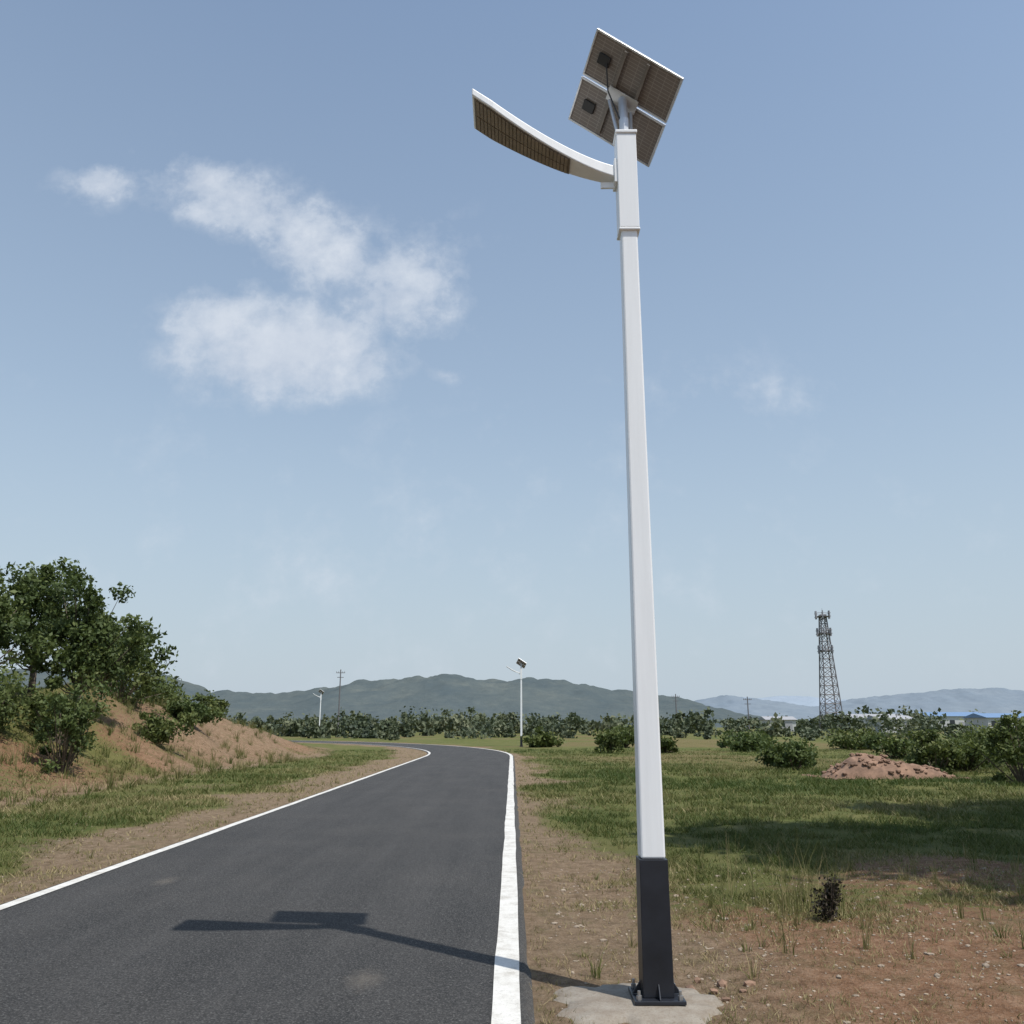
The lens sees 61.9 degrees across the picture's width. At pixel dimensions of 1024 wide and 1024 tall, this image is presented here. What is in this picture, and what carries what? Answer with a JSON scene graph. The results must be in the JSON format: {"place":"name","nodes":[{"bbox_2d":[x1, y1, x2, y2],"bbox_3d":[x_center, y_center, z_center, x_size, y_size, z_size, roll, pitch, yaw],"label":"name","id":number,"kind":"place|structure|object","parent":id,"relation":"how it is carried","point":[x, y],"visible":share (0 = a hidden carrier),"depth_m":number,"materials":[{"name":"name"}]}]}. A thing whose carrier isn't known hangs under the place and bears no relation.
{"place":"outdoors","nodes":[
{"label":"outdoors","id":0,"kind":"place"},
{"bbox_2d":[0,740,534,1023],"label":"asphalt road","id":1,"kind":"structure","parent":0,"point":[374,899],"depth_m":7.08,"materials":[{"name":"grey asphalt"}]},
{"bbox_2d":[0,742,429,909],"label":"road edge line","id":2,"kind":"object","parent":1,"relation":"on","point":[36,894],"visible":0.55,"depth_m":10.57,"materials":[{"name":"paint"}]},
{"bbox_2d":[296,740,520,1023],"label":"road edge line","id":3,"kind":"object","parent":1,"relation":"on","point":[506,1000],"visible":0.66,"depth_m":6.49,"materials":[{"name":"paint"}]},
{"bbox_2d":[1,668,760,726],"bbox_3d":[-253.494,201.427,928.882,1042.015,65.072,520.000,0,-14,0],"label":"wooded hill","id":4,"kind":"structure","parent":0,"point":[385,699],"depth_m":807.87,"materials":[{"name":"green plant"}]},
{"bbox_2d":[0,685,1023,1023],"bbox_3d":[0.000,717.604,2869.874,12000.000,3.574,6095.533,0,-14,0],"label":"ground","id":5,"kind":"structure","parent":0,"point":[816,979],"depth_m":9.11,"materials":[{"name":"soil"}]},
{"bbox_2d":[0,662,24,694],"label":"shrub","id":6,"kind":"object","parent":5,"relation":"on","point":[2,676],"visible":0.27,"depth_m":25.10,"materials":[{"name":"green plant"}]},
{"bbox_2d":[0,572,39,634],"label":"broadleaf tree","id":7,"kind":"object","parent":5,"relation":"on","point":[7,593],"visible":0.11,"depth_m":31.57,"materials":[{"name":"green plant"}]},
{"bbox_2d":[0,670,40,730],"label":"shrub","id":8,"kind":"object","parent":5,"relation":"on","point":[8,700],"visible":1,"depth_m":23.75,"materials":[{"name":"green plant"}]},
{"bbox_2d":[0,574,56,664],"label":"broadleaf tree","id":9,"kind":"object","parent":5,"relation":"on","point":[24,640],"visible":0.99,"depth_m":27.77,"materials":[{"name":"green plant"}]},
{"bbox_2d":[0,557,96,691],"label":"broadleaf tree","id":10,"kind":"object","parent":5,"relation":"on","point":[31,583],"visible":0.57,"depth_m":32.29,"materials":[{"name":"green plant"}]},
{"bbox_2d":[14,669,116,747],"bbox_3d":[-13.899,6.021,26.420,2.894,2.516,2.034,11,-18,-37],"label":"shrub","id":11,"kind":"object","parent":5,"relation":"on","point":[38,710],"visible":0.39,"depth_m":26.22,"materials":[{"name":"green plant"}]},
{"bbox_2d":[32,681,114,773],"bbox_3d":[-12.453,5.950,23.626,2.235,2.567,2.225,0,-14,0],"label":"shrub","id":12,"kind":"object","parent":5,"relation":"on","point":[73,730],"visible":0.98,"depth_m":23.49,"materials":[{"name":"green plant"}]},
{"bbox_2d":[29,570,154,696],"bbox_3d":[-15.113,4.668,29.995,4.170,5.012,3.953,0,-14,0],"label":"broadleaf tree","id":13,"kind":"object","parent":5,"relation":"on","point":[89,648],"visible":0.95,"depth_m":29.84,"materials":[{"name":"green plant"}]},
{"bbox_2d":[75,645,185,704],"bbox_3d":[-16.116,6.652,35.302,4.418,2.570,4.197,0,-14,0],"label":"shrub","id":14,"kind":"object","parent":5,"relation":"on","point":[143,679],"visible":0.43,"depth_m":35.55,"materials":[{"name":"green plant"}]},
{"bbox_2d":[95,613,178,700],"bbox_3d":[-18.338,6.712,39.392,5.435,4.206,4.802,0,-14,0],"label":"broadleaf tree","id":15,"kind":"object","parent":5,"relation":"on","point":[162,651],"visible":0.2,"depth_m":39.68,"materials":[{"name":"green plant"}]},
{"bbox_2d":[128,672,196,703],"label":"shrub","id":16,"kind":"object","parent":5,"relation":"on","point":[174,689],"visible":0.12,"depth_m":43.35,"materials":[{"name":"green plant"}]},
{"bbox_2d":[128,709,201,744],"bbox_3d":[-13.269,8.114,32.212,2.264,1.325,2.606,-8,-16,28],"label":"shrub","id":17,"kind":"object","parent":5,"relation":"on","point":[160,729],"visible":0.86,"depth_m":31.91,"materials":[{"name":"green plant"}]},
{"bbox_2d":[161,694,224,723],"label":"shrub","id":18,"kind":"object","parent":5,"relation":"on","point":[177,708],"visible":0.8,"depth_m":37.72,"materials":[{"name":"green plant"}]},
{"bbox_2d":[190,689,230,717],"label":"shrub","id":19,"kind":"object","parent":5,"relation":"on","point":[210,701],"visible":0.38,"depth_m":47.34,"materials":[{"name":"green plant"}]},
{"bbox_2d":[313,689,323,724],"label":"street lamp","id":20,"kind":"object","parent":5,"relation":"on","point":[320,691],"visible":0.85,"depth_m":123.97,"materials":[{"name":"metal"}]},
{"bbox_2d":[336,670,344,727],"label":"utility pole","id":21,"kind":"object","parent":5,"relation":"on","point":[340,677],"visible":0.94,"depth_m":210.19,"materials":[{"name":"metal"}]},
{"bbox_2d":[0,682,1023,1023],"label":"grass","id":22,"kind":"structure","parent":5,"relation":"on","point":[848,786],"depth_m":14.72,"materials":[{"name":"green plant"}]},
{"bbox_2d":[0,682,1023,979],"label":"tall weeds","id":23,"kind":"object","parent":5,"relation":"on","point":[270,758],"visible":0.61,"depth_m":10.84,"materials":[{"name":"green plant"}]},
{"bbox_2d":[506,658,526,746],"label":"street lamp","id":24,"kind":"object","parent":5,"relation":"on","point":[521,663],"visible":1,"depth_m":66.61,"materials":[{"name":"metal"}]},
{"bbox_2d":[520,725,565,747],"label":"shrub","id":25,"kind":"object","parent":5,"relation":"on","point":[546,739],"visible":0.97,"depth_m":63.37,"materials":[{"name":"green plant"}]},
{"bbox_2d":[592,728,628,753],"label":"shrub","id":26,"kind":"object","parent":5,"relation":"on","point":[606,742],"visible":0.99,"depth_m":51.56,"materials":[{"name":"green plant"}]},
{"bbox_2d":[606,724,634,747],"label":"shrub","id":27,"kind":"object","parent":5,"relation":"on","point":[629,733],"visible":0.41,"depth_m":61.44,"materials":[{"name":"green plant"}]},
{"bbox_2d":[226,705,1018,740],"bbox_3d":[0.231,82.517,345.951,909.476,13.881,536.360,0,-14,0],"label":"distant treeline","id":28,"kind":"object","parent":5,"relation":"on","point":[359,725],"visible":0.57,"depth_m":150.81,"materials":[{"name":"green plant"}]},
{"bbox_2d":[553,983,723,1023],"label":"concrete footing","id":29,"kind":"object","parent":5,"relation":"on","point":[609,1004],"visible":0.76,"depth_m":4.90,"materials":[{"name":"grey concrete"}]},
{"bbox_2d":[472,28,686,1005],"bbox_3d":[0.485,-0.369,5.949,1.604,6.742,0.582,1,-14,-4],"label":"street lamp","id":30,"kind":"object","parent":29,"relation":"on","point":[630,79],"visible":1,"depth_m":6.04,"materials":[{"name":"metal"}]},
{"bbox_2d":[660,734,678,752],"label":"shrub","id":31,"kind":"object","parent":5,"relation":"on","point":[667,744],"visible":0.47,"depth_m":50.60,"materials":[{"name":"green plant"}]},
{"bbox_2d":[685,977,755,1001],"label":"stones","id":32,"kind":"object","parent":5,"relation":"on","point":[720,982],"visible":0.67,"depth_m":5.37,"materials":[{"name":"beige stone"}]},
{"bbox_2d":[714,727,777,747],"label":"shrub","id":33,"kind":"object","parent":5,"relation":"on","point":[739,734],"visible":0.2,"depth_m":62.10,"materials":[{"name":"green plant"}]},
{"bbox_2d":[724,733,770,751],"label":"shrub","id":34,"kind":"object","parent":5,"relation":"on","point":[747,742],"visible":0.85,"depth_m":51.69,"materials":[{"name":"green plant"}]},
{"bbox_2d":[743,697,751,731],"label":"utility pole","id":35,"kind":"object","parent":5,"relation":"on","point":[747,699],"visible":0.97,"depth_m":224.16,"materials":[{"name":"metal"}]},
{"bbox_2d":[754,735,817,769],"bbox_3d":[9.614,8.471,29.838,2.194,1.284,2.131,0,-14,0],"label":"shrub","id":36,"kind":"object","parent":5,"relation":"on","point":[777,755],"visible":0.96,"depth_m":29.58,"materials":[{"name":"green plant"}]},
{"bbox_2d":[777,737,817,762],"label":"shrub","id":37,"kind":"object","parent":5,"relation":"on","point":[786,739],"depth_m":37.83,"materials":[{"name":"green plant"}]},
{"bbox_2d":[802,871,844,922],"bbox_3d":[2.632,3.242,7.177,0.340,0.402,0.300,0,-14,0],"label":"withered plant","id":38,"kind":"object","parent":5,"relation":"on","point":[830,895],"visible":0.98,"depth_m":7.15,"materials":[{"name":"brown plant"}]},
{"bbox_2d":[824,727,890,749],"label":"shrub","id":39,"kind":"object","parent":5,"relation":"on","point":[840,739],"visible":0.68,"depth_m":57.19,"materials":[{"name":"green plant"}]},
{"bbox_2d":[842,714,902,726],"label":"warehouse","id":40,"kind":"structure","parent":5,"relation":"on","point":[858,715],"depth_m":236.67,"materials":[{"name":"white metal"}]},
{"bbox_2d":[803,753,969,779],"bbox_3d":[11.395,7.759,26.068,4.541,0.802,2.340,0,-14,0],"label":"dirt mound","id":41,"kind":"object","parent":5,"relation":"on","point":[871,766],"visible":0.89,"depth_m":25.38,"materials":[{"name":"brown soil"}]},
{"bbox_2d":[861,730,919,758],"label":"shrub","id":42,"kind":"object","parent":5,"relation":"on","point":[897,747],"visible":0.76,"depth_m":43.88,"materials":[{"name":"green plant"}]},
{"bbox_2d":[904,727,965,773],"bbox_3d":[14.361,8.105,28.882,2.167,1.596,2.003,0,-14,0],"label":"shrub","id":43,"kind":"object","parent":5,"relation":"on","point":[933,750],"visible":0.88,"depth_m":28.76,"materials":[{"name":"green plant"}]},
{"bbox_2d":[918,712,977,726],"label":"warehouse","id":44,"kind":"structure","parent":5,"relation":"on","point":[953,717],"depth_m":250.00,"materials":[{"name":"blue metal"}]},
{"bbox_2d":[907,724,997,771],"bbox_3d":[15.473,8.280,29.846,3.145,1.694,2.531,-6,-15,22],"label":"shrub","id":45,"kind":"object","parent":5,"relation":"on","point":[968,761],"visible":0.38,"depth_m":29.56,"materials":[{"name":"green plant"}]},
{"bbox_2d":[924,722,1023,768],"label":"shrub","id":46,"kind":"object","parent":5,"relation":"on","point":[988,763],"visible":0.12,"depth_m":32.76,"materials":[{"name":"green plant"}]},
{"bbox_2d":[945,718,1023,747],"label":"shrub","id":47,"kind":"object","parent":5,"relation":"on","point":[966,732],"visible":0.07,"depth_m":43.01,"materials":[{"name":"green plant"}]},
{"bbox_2d":[962,710,1023,782],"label":"shrub","id":48,"kind":"object","parent":5,"relation":"on","point":[1007,750],"visible":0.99,"depth_m":23.43,"materials":[{"name":"green plant"}]},
{"bbox_2d":[962,713,1023,732],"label":"warehouse","id":49,"kind":"structure","parent":5,"relation":"on","point":[986,719],"depth_m":182.82,"materials":[{"name":"blue metal"}]},
{"bbox_2d":[998,722,1023,777],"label":"shrub","id":50,"kind":"object","parent":5,"relation":"on","point":[1014,729],"visible":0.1,"depth_m":26.27,"materials":[{"name":"green plant"}]},
{"bbox_2d":[0,0,1023,700],"label":"sky","id":51,"kind":"structure","parent":0,"point":[300,358],"materials":[{"name":"blue"}]},
{"bbox_2d":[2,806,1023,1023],"bbox_3d":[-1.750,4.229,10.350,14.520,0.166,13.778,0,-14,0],"label":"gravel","id":52,"kind":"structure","parent":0,"point":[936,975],"depth_m":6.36,"materials":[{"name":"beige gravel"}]},
{"bbox_2d":[758,716,796,730],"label":"warehouse","id":53,"kind":"structure","parent":0,"point":[790,721],"depth_m":234.60,"materials":[{"name":"white metal"}]},
{"bbox_2d":[785,722,792,730],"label":"door","id":54,"kind":"structure","parent":53,"relation":"in","point":[787,724],"depth_m":234.22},
{"bbox_2d":[743,696,845,705],"bbox_3d":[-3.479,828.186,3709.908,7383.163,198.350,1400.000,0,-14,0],"label":"distant hill","id":55,"kind":"structure","parent":0,"point":[805,700],"depth_m":3557.23,"materials":[{"name":"blue"}]},
{"bbox_2d":[814,610,842,729],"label":"lattice telecom tower","id":56,"kind":"structure","parent":0,"point":[821,617],"depth_m":246.49,"materials":[{"name":"metal"}]},
{"bbox_2d":[695,688,1023,721],"bbox_3d":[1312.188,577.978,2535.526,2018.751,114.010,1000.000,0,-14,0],"label":"distant hill","id":57,"kind":"structure","parent":0,"point":[994,700],"depth_m":2364.71,"materials":[{"name":"blue"}]},
{"bbox_2d":[864,716,912,732],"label":"warehouse","id":58,"kind":"structure","parent":0,"point":[878,723],"depth_m":192.42,"materials":[{"name":"white metal"}]}
]}

